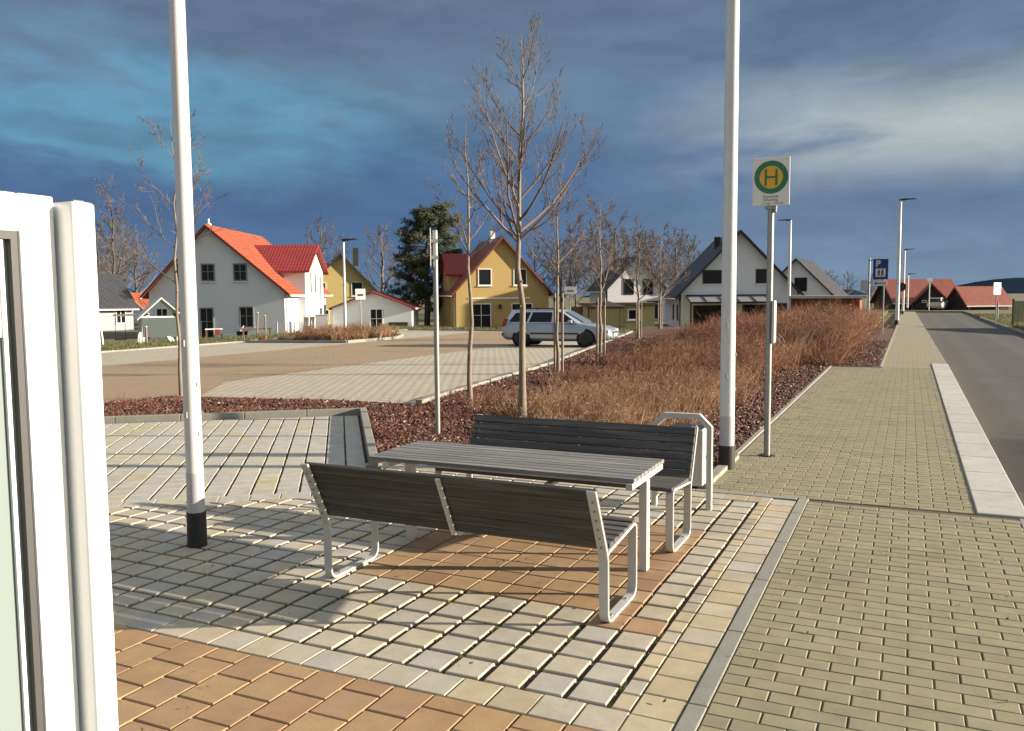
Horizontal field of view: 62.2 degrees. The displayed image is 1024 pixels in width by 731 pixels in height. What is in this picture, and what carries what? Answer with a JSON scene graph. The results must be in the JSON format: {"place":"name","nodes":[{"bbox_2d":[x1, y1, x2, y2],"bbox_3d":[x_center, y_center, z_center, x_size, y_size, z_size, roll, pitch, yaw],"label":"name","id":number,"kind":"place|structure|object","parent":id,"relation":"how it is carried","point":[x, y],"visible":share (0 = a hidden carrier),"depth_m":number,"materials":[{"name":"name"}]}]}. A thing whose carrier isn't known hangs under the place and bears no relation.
{"place":"outdoors","nodes":[
{"label":"outdoors","id":0,"kind":"place"},
{"bbox_2d":[104,415,368,507],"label":"paving","id":1,"kind":"structure","parent":0,"point":[169,491],"depth_m":10.73,"materials":[{"name":"beige concrete"}]},
{"bbox_2d":[102,331,513,400],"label":"parking lane","id":2,"kind":"structure","parent":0,"point":[148,379],"depth_m":26.50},
{"bbox_2d":[270,335,396,339],"bbox_3d":[-8.198,-1.330,40.719,4.700,0.001,7.600,2,5,25],"label":"island bed","id":3,"kind":"object","parent":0,"point":[322,338],"visible":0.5,"depth_m":39.53,"materials":[{"name":"brown plant"}]},
{"bbox_2d":[258,320,400,339],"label":"island shrubs","id":4,"kind":"object","parent":3,"relation":"on","point":[352,332],"visible":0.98,"depth_m":39.31,"materials":[{"name":"brown plant"}]},
{"bbox_2d":[341,238,358,329],"bbox_3d":[-8.046,-3.864,42.425,0.960,4.910,0.300,2,5,25],"label":"street lamp","id":5,"kind":"object","parent":3,"relation":"on","point":[344,286],"visible":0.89,"depth_m":42.51,"materials":[{"name":"grey metal"}]},
{"bbox_2d":[101,330,622,403],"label":"parking lot","id":6,"kind":"structure","parent":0,"point":[405,380],"depth_m":22.95,"materials":[{"name":"beige concrete"}]},
{"bbox_2d":[104,407,377,467],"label":"raised kerb","id":7,"kind":"structure","parent":6,"relation":"on","point":[369,441],"depth_m":13.94,"materials":[{"name":"concrete"}]},
{"bbox_2d":[101,329,625,352],"bbox_3d":[-9.925,-0.113,27.411,14.110,0.180,47.120,2,5,25],"label":"parking edge","id":8,"kind":"object","parent":6,"relation":"on","point":[245,341],"visible":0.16,"depth_m":37.48,"materials":[{"name":"concrete"}]},
{"bbox_2d":[103,331,632,404],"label":"parking kerb","id":9,"kind":"structure","parent":6,"relation":"on","point":[447,393],"depth_m":27.25,"materials":[{"name":"concrete"}]},
{"bbox_2d":[502,307,618,347],"bbox_3d":[1.952,-1.573,34.227,4.550,1.688,2.000,1,5,21],"label":"parked car","id":10,"kind":"object","parent":6,"relation":"on","point":[578,328],"visible":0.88,"depth_m":33.64,"materials":[{"name":"silver metal"}]},
{"bbox_2d":[114,525,677,730],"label":"tan paving","id":11,"kind":"structure","parent":0,"point":[161,684],"depth_m":4.28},
{"bbox_2d":[108,465,757,707],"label":"light paving","id":12,"kind":"structure","parent":0,"point":[584,649],"depth_m":5.55,"materials":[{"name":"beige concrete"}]},
{"bbox_2d":[168,0,207,548],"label":"tall pole","id":13,"kind":"object","parent":12,"relation":"on","point":[196,520],"visible":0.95,"depth_m":6.67,"materials":[{"name":"white metal"}]},
{"bbox_2d":[112,468,796,728],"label":"paving joints","id":14,"kind":"object","parent":12,"relation":"in","point":[581,677],"visible":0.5,"depth_m":5.28,"materials":[{"name":"grey gravel"}]},
{"bbox_2d":[0,191,118,730],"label":"open door","id":15,"kind":"structure","parent":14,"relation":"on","point":[57,660],"depth_m":1.05,"materials":[{"name":"white plastic"}]},
{"bbox_2d":[237,505,806,726],"bbox_3d":[0.576,1.465,6.603,2.867,0.023,4.742,2,5,25],"label":"moss","id":16,"kind":"object","parent":14,"relation":"on","point":[570,639],"visible":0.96,"depth_m":4.95,"materials":[{"name":"green plant"}]},
{"bbox_2d":[400,463,808,730],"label":"terrace kerb","id":17,"kind":"structure","parent":14,"relation":"on","point":[694,712],"depth_m":5.13,"materials":[{"name":"concrete"}]},
{"bbox_2d":[651,412,712,510],"bbox_3d":[1.667,0.887,8.139,0.570,0.915,0.390,2,5,25],"label":"litter bin","id":18,"kind":"object","parent":14,"relation":"on","point":[703,470],"visible":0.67,"depth_m":7.95,"materials":[{"name":"metal"}]},
{"bbox_2d":[300,462,636,622],"bbox_3d":[-0.298,1.097,5.712,2.112,0.880,0.834,2,5,25],"label":"park bench","id":19,"kind":"object","parent":12,"relation":"on","point":[546,513],"visible":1,"depth_m":5.41,"materials":[{"name":"paint"}]},
{"bbox_2d":[103,326,894,487],"bbox_3d":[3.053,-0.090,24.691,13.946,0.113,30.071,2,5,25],"label":"bark mulch","id":20,"kind":"object","parent":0,"point":[745,425],"visible":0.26,"depth_m":15.40,"materials":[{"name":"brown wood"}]},
{"bbox_2d":[92,109,233,396],"bbox_3d":[-6.859,-2.153,16.772,2.343,5.645,3.092,-3,6,-32],"label":"street tree","id":21,"kind":"object","parent":20,"relation":"on","point":[178,327],"visible":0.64,"depth_m":16.88,"materials":[{"name":"brown plant"}]},
{"bbox_2d":[430,229,439,434],"bbox_3d":[-1.086,-0.441,12.049,0.117,2.960,0.600,-1,5,-5],"label":"sign post","id":22,"kind":"object","parent":20,"relation":"on","point":[434,242],"visible":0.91,"depth_m":12.02,"materials":[{"name":"metal"}]},
{"bbox_2d":[427,126,505,405],"bbox_3d":[-0.815,-1.758,15.099,1.293,5.046,1.090,-3,6,-33],"label":"street tree","id":23,"kind":"object","parent":20,"relation":"on","point":[468,238],"visible":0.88,"depth_m":15.10,"materials":[{"name":"brown plant"}]},
{"bbox_2d":[443,11,606,416],"bbox_3d":[0.227,-2.381,13.561,2.869,6.526,2.149,-3,5,-28],"label":"street tree","id":24,"kind":"object","parent":20,"relation":"on","point":[518,238],"visible":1,"depth_m":13.37,"materials":[{"name":"brown plant"}]},
{"bbox_2d":[553,293,555,370],"bbox_3d":[1.111,-0.824,22.070,0.076,2.110,0.076,0,5,3],"label":"tree stake","id":25,"kind":"object","parent":20,"relation":"on","point":[554,307],"visible":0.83,"depth_m":22.02,"materials":[{"name":"brown wood"}]},
{"bbox_2d":[521,179,593,371],"bbox_3d":[1.141,-2.283,21.780,1.988,4.968,1.529,-2,5,-16],"label":"street tree","id":26,"kind":"object","parent":20,"relation":"on","point":[556,227],"visible":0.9,"depth_m":21.74,"materials":[{"name":"brown plant"}]},
{"bbox_2d":[561,293,563,372],"bbox_3d":[1.290,-0.798,21.745,0.076,2.110,0.076,0,5,3],"label":"tree stake","id":27,"kind":"object","parent":20,"relation":"on","point":[562,331],"visible":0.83,"depth_m":21.72,"materials":[{"name":"brown wood"}]},
{"bbox_2d":[561,193,642,361],"bbox_3d":[2.631,-2.593,24.862,2.274,5.058,1.954,-3,5,-28],"label":"street tree","id":28,"kind":"object","parent":20,"relation":"on","point":[600,268],"visible":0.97,"depth_m":24.78,"materials":[{"name":"brown plant"}]},
{"bbox_2d":[603,298,605,358],"bbox_3d":[2.702,-0.990,24.811,0.076,1.970,0.076,0,5,3],"label":"tree stake","id":29,"kind":"object","parent":20,"relation":"on","point":[604,323],"visible":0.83,"depth_m":24.77,"materials":[{"name":"brown wood"}]},
{"bbox_2d":[453,359,763,440],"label":"dry shrubs","id":30,"kind":"object","parent":20,"relation":"on","point":[692,394],"visible":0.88,"depth_m":14.49,"materials":[{"name":"brown plant"}]},
{"bbox_2d":[467,338,797,421],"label":"dry leaves","id":31,"kind":"object","parent":30,"relation":"attached to","point":[622,387],"visible":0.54,"depth_m":14.84,"materials":[{"name":"brown plant"}]},
{"bbox_2d":[606,216,673,337],"bbox_3d":[5.724,-3.975,38.356,2.602,5.563,2.492,4,6,40],"label":"street tree","id":32,"kind":"object","parent":20,"relation":"on","point":[630,276],"visible":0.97,"depth_m":38.46,"materials":[{"name":"brown plant"}]},
{"bbox_2d":[634,223,690,328],"bbox_3d":[8.681,-5.115,49.400,3.498,6.192,2.498,-2,5,-16],"label":"street tree","id":33,"kind":"object","parent":20,"relation":"on","point":[661,283],"visible":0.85,"depth_m":49.38,"materials":[{"name":"brown plant"}]},
{"bbox_2d":[672,317,716,347],"bbox_3d":[6.483,-1.119,30.156,1.865,1.196,1.778,-1,5,-4],"label":"bare shrub","id":34,"kind":"object","parent":20,"relation":"on","point":[691,331],"visible":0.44,"depth_m":30.04,"materials":[{"name":"brown plant"}]},
{"bbox_2d":[533,293,895,387],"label":"russet shrubs","id":35,"kind":"object","parent":20,"relation":"on","point":[708,353],"visible":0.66,"depth_m":23.69,"materials":[{"name":"brown plant"}]},
{"bbox_2d":[718,305,779,348],"bbox_3d":[8.499,-1.384,30.286,2.404,1.673,2.802,2,5,25],"label":"bare shrub","id":36,"kind":"object","parent":20,"relation":"on","point":[741,325],"visible":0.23,"depth_m":30.12,"materials":[{"name":"brown plant"}]},
{"bbox_2d":[742,304,818,349],"bbox_3d":[8.816,-1.221,27.593,2.689,1.787,2.400,2,5,25],"label":"bare shrub","id":37,"kind":"object","parent":20,"relation":"on","point":[783,324],"visible":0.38,"depth_m":27.33,"materials":[{"name":"brown plant"}]},
{"bbox_2d":[781,294,866,346],"bbox_3d":[11.161,-1.666,30.919,3.718,2.094,3.024,2,5,25],"label":"bare shrub","id":38,"kind":"object","parent":20,"relation":"on","point":[805,317],"visible":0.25,"depth_m":30.51,"materials":[{"name":"brown plant"}]},
{"bbox_2d":[787,310,866,357],"bbox_3d":[9.573,-0.961,25.930,2.486,1.527,2.207,2,5,25],"label":"bare shrub","id":39,"kind":"object","parent":20,"relation":"on","point":[834,333],"visible":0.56,"depth_m":25.83,"materials":[{"name":"brown plant"}]},
{"bbox_2d":[805,310,874,351],"bbox_3d":[11.013,-1.250,28.726,2.626,1.627,2.659,2,5,25],"label":"bare shrub","id":40,"kind":"object","parent":20,"relation":"on","point":[856,324],"visible":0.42,"depth_m":28.44,"materials":[{"name":"brown plant"}]},
{"bbox_2d":[809,300,887,341],"bbox_3d":[12.923,-1.790,32.696,2.874,2.025,2.912,-1,5,-1],"label":"bare shrub","id":41,"kind":"object","parent":20,"relation":"on","point":[859,317],"visible":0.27,"depth_m":32.24,"materials":[{"name":"brown plant"}]},
{"bbox_2d":[860,258,888,333],"bbox_3d":[17.589,-3.362,41.297,1.230,3.720,0.121,2,5,23],"label":"parking sign","id":42,"kind":"object","parent":20,"relation":"on","point":[880,268],"visible":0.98,"depth_m":41.13,"materials":[{"name":"metal"}]},
{"bbox_2d":[0,0,1023,296],"label":"sky","id":43,"kind":"structure","parent":0,"point":[340,111],"materials":[{"name":"blue"}]},
{"bbox_2d":[354,524,705,637],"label":"brown paving","id":44,"kind":"structure","parent":0,"point":[459,562],"depth_m":6.20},
{"bbox_2d":[368,441,663,570],"bbox_3d":[0.011,1.087,6.636,2.180,0.742,0.804,2,5,25],"label":"picnic table","id":45,"kind":"object","parent":44,"relation":"on","point":[633,473],"visible":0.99,"depth_m":6.43,"materials":[{"name":"grey wood"}]},
{"bbox_2d":[434,414,697,551],"bbox_3d":[0.454,0.959,7.317,2.112,0.880,0.834,2,5,25],"label":"park bench","id":46,"kind":"object","parent":44,"relation":"on","point":[670,480],"visible":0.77,"depth_m":7.34,"materials":[{"name":"paint"}]},
{"bbox_2d":[100,294,1023,488],"bbox_3d":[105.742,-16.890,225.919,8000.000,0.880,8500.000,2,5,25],"label":"ground","id":47,"kind":"structure","parent":0,"point":[120,334],"depth_m":86.52,"materials":[{"name":"green plant"}]},
{"bbox_2d":[95,221,137,279],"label":"bare tree","id":48,"kind":"object","parent":47,"relation":"on","point":[106,252],"visible":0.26,"depth_m":94.17,"materials":[{"name":"brown plant"}]},
{"bbox_2d":[97,274,138,330],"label":"house","id":49,"kind":"structure","parent":47,"relation":"on","point":[115,296],"depth_m":77.67,"materials":[{"name":"grey paint"}]},
{"bbox_2d":[99,314,145,344],"bbox_3d":[-22.185,-1.799,48.141,2.475,2.217,1.594,-5,7,-45],"label":"garden swing","id":50,"kind":"object","parent":47,"relation":"on","point":[139,321],"visible":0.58,"depth_m":48.01,"materials":[{"name":"white metal"}]},
{"bbox_2d":[93,185,158,287],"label":"bare tree","id":51,"kind":"object","parent":47,"relation":"on","point":[112,245],"visible":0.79,"depth_m":85.28,"materials":[{"name":"brown plant"}]},
{"bbox_2d":[97,207,168,292],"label":"bare tree","id":52,"kind":"object","parent":47,"relation":"on","point":[127,236],"visible":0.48,"depth_m":135.66,"materials":[{"name":"brown plant"}]},
{"bbox_2d":[111,238,159,292],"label":"bare tree","id":53,"kind":"object","parent":47,"relation":"on","point":[136,284],"visible":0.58,"depth_m":109.03,"materials":[{"name":"brown plant"}]},
{"bbox_2d":[131,293,149,321],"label":"house","id":54,"kind":"structure","parent":47,"relation":"on","point":[142,304],"depth_m":105.47,"materials":[{"name":"orange tile"}]},
{"bbox_2d":[134,297,180,342],"bbox_3d":[-20.113,-2.333,48.635,2.600,3.150,2.673,-3,5,-28],"label":"playhouse","id":55,"kind":"object","parent":47,"relation":"on","point":[161,326],"visible":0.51,"depth_m":47.99,"materials":[{"name":"green wood"}]},
{"bbox_2d":[139,219,332,338],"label":"house","id":56,"kind":"structure","parent":47,"relation":"on","point":[242,278],"depth_m":60.35,"materials":[{"name":"white paint"}]},
{"bbox_2d":[199,307,214,338],"bbox_3d":[-21.701,-3.023,60.443,1.000,2.200,0.100,0,5,1],"label":"glazed door","id":57,"kind":"structure","parent":56,"relation":"in","point":[206,314],"depth_m":60.42,"materials":[{"name":"black glass"}]},
{"bbox_2d":[200,264,215,281],"bbox_3d":[-21.530,-6.550,60.119,1.100,1.320,0.160,0,5,1],"label":"window","id":58,"kind":"structure","parent":56,"relation":"in","point":[207,270],"depth_m":60.12,"materials":[{"name":"black glass"}]},
{"bbox_2d":[232,263,247,281],"bbox_3d":[-19.228,-6.562,60.062,1.100,1.320,0.160,0,5,1],"label":"window","id":59,"kind":"structure","parent":56,"relation":"in","point":[239,269],"depth_m":60.06,"materials":[{"name":"black glass"}]},
{"bbox_2d":[238,306,253,328],"bbox_3d":[-18.855,-3.399,60.313,1.170,1.570,0.160,0,5,1],"label":"window","id":60,"kind":"structure","parent":56,"relation":"in","point":[246,314],"depth_m":60.31,"materials":[{"name":"black glass"}]},
{"bbox_2d":[295,211,350,266],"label":"bare tree","id":61,"kind":"object","parent":47,"relation":"on","point":[323,238],"visible":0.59,"depth_m":101.45,"materials":[{"name":"brown plant"}]},
{"bbox_2d":[323,248,377,324],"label":"house","id":62,"kind":"structure","parent":47,"relation":"on","point":[355,278],"depth_m":87.87,"materials":[{"name":"yellow paint"}]},
{"bbox_2d":[326,291,422,328],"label":"garage","id":63,"kind":"structure","parent":47,"relation":"on","point":[377,307],"depth_m":70.92,"materials":[{"name":"white paint"}]},
{"bbox_2d":[370,308,382,326],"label":"door","id":64,"kind":"structure","parent":63,"relation":"in","point":[376,314],"depth_m":70.94,"materials":[{"name":"glass"}]},
{"bbox_2d":[345,220,407,291],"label":"bare tree","id":65,"kind":"object","parent":47,"relation":"on","point":[383,270],"visible":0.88,"depth_m":115.46,"materials":[{"name":"brown plant"}]},
{"bbox_2d":[382,201,463,326],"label":"pine tree","id":66,"kind":"object","parent":47,"relation":"on","point":[417,263],"visible":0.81,"depth_m":78.27,"materials":[{"name":"green plant"}]},
{"bbox_2d":[438,231,552,327],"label":"house","id":67,"kind":"structure","parent":47,"relation":"on","point":[495,295],"depth_m":72.75,"materials":[{"name":"yellow paint"}]},
{"bbox_2d":[473,303,490,327],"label":"patio door","id":68,"kind":"structure","parent":67,"relation":"in","point":[481,311],"depth_m":72.45,"materials":[{"name":"black glass"}]},
{"bbox_2d":[477,268,491,286],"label":"window","id":69,"kind":"structure","parent":67,"relation":"in","point":[484,275],"depth_m":72.24,"materials":[{"name":"black glass"}]},
{"bbox_2d":[100,312,1023,350],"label":"grass","id":70,"kind":"structure","parent":47,"relation":"on","point":[153,343],"depth_m":46.85,"materials":[{"name":"green plant"}]},
{"bbox_2d":[538,236,590,307],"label":"bare tree","id":71,"kind":"object","parent":47,"relation":"on","point":[563,253],"visible":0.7,"depth_m":103.76,"materials":[{"name":"brown plant"}]},
{"bbox_2d":[544,219,598,306],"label":"bare tree","id":72,"kind":"object","parent":47,"relation":"on","point":[570,227],"visible":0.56,"depth_m":110.89,"materials":[{"name":"brown plant"}]},
{"bbox_2d":[559,237,595,306],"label":"bare tree","id":73,"kind":"object","parent":47,"relation":"on","point":[575,297],"visible":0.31,"depth_m":117.11,"materials":[{"name":"brown plant"}]},
{"bbox_2d":[565,219,626,288],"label":"bare tree","id":74,"kind":"object","parent":47,"relation":"on","point":[590,240],"visible":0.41,"depth_m":123.00,"materials":[{"name":"brown plant"}]},
{"bbox_2d":[586,301,626,329],"bbox_3d":[6.156,-2.806,55.509,2.400,2.880,2.100,-1,5,-2],"label":"gazebo","id":75,"kind":"object","parent":47,"relation":"on","point":[610,305],"visible":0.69,"depth_m":54.55,"materials":[{"name":"brown wood"}]},
{"bbox_2d":[571,302,657,329],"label":"flat shed","id":76,"kind":"structure","parent":47,"relation":"on","point":[648,315],"depth_m":65.38,"materials":[{"name":"green paint"}]},
{"bbox_2d":[565,209,665,280],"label":"bare tree","id":77,"kind":"object","parent":47,"relation":"on","point":[614,233],"visible":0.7,"depth_m":106.21,"materials":[{"name":"brown plant"}]},
{"bbox_2d":[585,256,665,319],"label":"house","id":78,"kind":"structure","parent":47,"relation":"on","point":[615,289],"depth_m":94.64,"materials":[{"name":"white paint"}]},
{"bbox_2d":[598,226,654,271],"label":"bare tree","id":79,"kind":"object","parent":47,"relation":"on","point":[618,244],"visible":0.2,"depth_m":132.28,"materials":[{"name":"brown plant"}]},
{"bbox_2d":[653,226,694,284],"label":"bare tree","id":80,"kind":"object","parent":47,"relation":"on","point":[680,244],"visible":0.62,"depth_m":126.55,"materials":[{"name":"brown plant"}]},
{"bbox_2d":[668,232,703,282],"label":"bare tree","id":81,"kind":"object","parent":47,"relation":"on","point":[693,249],"visible":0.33,"depth_m":140.49,"materials":[{"name":"brown plant"}]},
{"bbox_2d":[658,230,804,326],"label":"house","id":82,"kind":"structure","parent":47,"relation":"on","point":[699,290],"depth_m":71.21,"materials":[{"name":"white paint"}]},
{"bbox_2d":[693,305,720,326],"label":"patio door","id":83,"kind":"structure","parent":82,"relation":"in","point":[703,310],"depth_m":71.56,"materials":[{"name":"black glass"}]},
{"bbox_2d":[702,270,721,284],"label":"window","id":84,"kind":"structure","parent":82,"relation":"in","point":[710,277],"depth_m":71.28,"materials":[{"name":"black glass"}]},
{"bbox_2d":[742,304,765,319],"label":"window","id":85,"kind":"structure","parent":82,"relation":"in","point":[751,307],"depth_m":71.26,"materials":[{"name":"black glass"}]},
{"bbox_2d":[756,269,766,283],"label":"window","id":86,"kind":"structure","parent":82,"relation":"in","point":[761,274],"depth_m":70.98,"materials":[{"name":"black glass"}]},
{"bbox_2d":[778,219,791,310],"bbox_3d":[19.148,-6.644,59.796,1.011,7.210,0.300,2,5,25],"label":"street lamp","id":87,"kind":"object","parent":47,"relation":"on","point":[789,266],"visible":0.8,"depth_m":59.54,"materials":[{"name":"silver metal"}]},
{"bbox_2d":[782,258,847,295],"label":"house","id":88,"kind":"structure","parent":47,"relation":"on","point":[808,277],"depth_m":91.39,"materials":[{"name":"white paint"}]},
{"bbox_2d":[794,277,806,291],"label":"window","id":89,"kind":"structure","parent":88,"relation":"in","point":[801,283],"depth_m":91.33,"materials":[{"name":"black glass"}]},
{"bbox_2d":[789,295,867,319],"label":"garden shed","id":90,"kind":"structure","parent":47,"relation":"on","point":[849,299],"depth_m":58.86,"materials":[{"name":"wood"}]},
{"bbox_2d":[870,279,955,308],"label":"barn","id":91,"kind":"structure","parent":47,"relation":"on","point":[944,287],"depth_m":108.02,"materials":[{"name":"tile"}]},
{"bbox_2d":[905,283,945,309],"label":"barn","id":92,"kind":"structure","parent":47,"relation":"on","point":[919,301],"depth_m":101.53,"materials":[{"name":"wood"}]},
{"bbox_2d":[926,297,947,309],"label":"parked car","id":93,"kind":"object","parent":47,"relation":"on","point":[939,303],"visible":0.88,"depth_m":96.87,"materials":[{"name":"white paint"}]},
{"bbox_2d":[915,312,1023,528],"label":"road kerb","id":94,"kind":"structure","parent":47,"relation":"on","point":[1021,520],"depth_m":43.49,"materials":[{"name":"concrete"}]},
{"bbox_2d":[945,286,1011,309],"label":"barn","id":95,"kind":"structure","parent":47,"relation":"on","point":[971,298],"depth_m":97.73,"materials":[{"name":"tile"}]},
{"bbox_2d":[983,315,1023,330],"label":"grass verge","id":96,"kind":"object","parent":47,"relation":"on","point":[1007,325],"depth_m":52.41,"materials":[{"name":"green plant"}]},
{"bbox_2d":[1011,299,1023,324],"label":"garden fence","id":97,"kind":"object","parent":96,"relation":"on","point":[1017,311],"visible":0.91,"depth_m":49.73,"materials":[{"name":"brown wood"}]},
{"bbox_2d":[362,462,795,730],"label":"border paving","id":98,"kind":"structure","parent":0,"point":[682,669],"depth_m":4.66,"materials":[{"name":"beige concrete"}]},
{"bbox_2d":[582,278,1023,296],"bbox_3d":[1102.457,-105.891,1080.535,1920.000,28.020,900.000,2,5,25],"label":"hills","id":99,"kind":"structure","parent":0,"point":[1012,285],"depth_m":1208.33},
{"bbox_2d":[697,366,1023,730],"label":"sidewalk","id":100,"kind":"structure","parent":0,"point":[951,712],"depth_m":5.85,"materials":[{"name":"beige concrete"}]},
{"bbox_2d":[718,0,739,469],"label":"tall pole","id":101,"kind":"object","parent":100,"relation":"on","point":[726,450],"visible":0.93,"depth_m":9.53,"materials":[{"name":"white metal"}]},
{"bbox_2d":[752,156,789,456],"bbox_3d":[3.124,-0.676,10.330,0.354,3.650,0.259,-2,5,-14],"label":"bus stop sign","id":102,"kind":"object","parent":100,"relation":"on","point":[771,185],"visible":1,"depth_m":10.26,"materials":[{"name":"metal"}]},
{"bbox_2d":[697,314,901,488],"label":"bed kerb","id":103,"kind":"structure","parent":100,"relation":"on","point":[719,470],"depth_m":13.26,"materials":[{"name":"concrete"}]},
{"bbox_2d":[882,312,942,368],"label":"sidewalk","id":104,"kind":"structure","parent":0,"point":[911,345],"depth_m":30.67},
{"bbox_2d":[894,198,915,324],"bbox_3d":[24.361,-6.393,52.614,1.011,7.810,0.300,2,5,25],"label":"street lamp","id":105,"kind":"object","parent":104,"relation":"on","point":[897,301],"visible":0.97,"depth_m":52.70,"materials":[{"name":"silver metal"}]},
{"bbox_2d":[916,313,1023,505],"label":"road","id":106,"kind":"structure","parent":0,"point":[984,360],"depth_m":22.23,"materials":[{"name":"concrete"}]},
{"bbox_2d":[931,363,1023,518],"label":"bus stop slabs","id":107,"kind":"structure","parent":106,"relation":"on","point":[993,493],"depth_m":10.19,"materials":[{"name":"concrete"}]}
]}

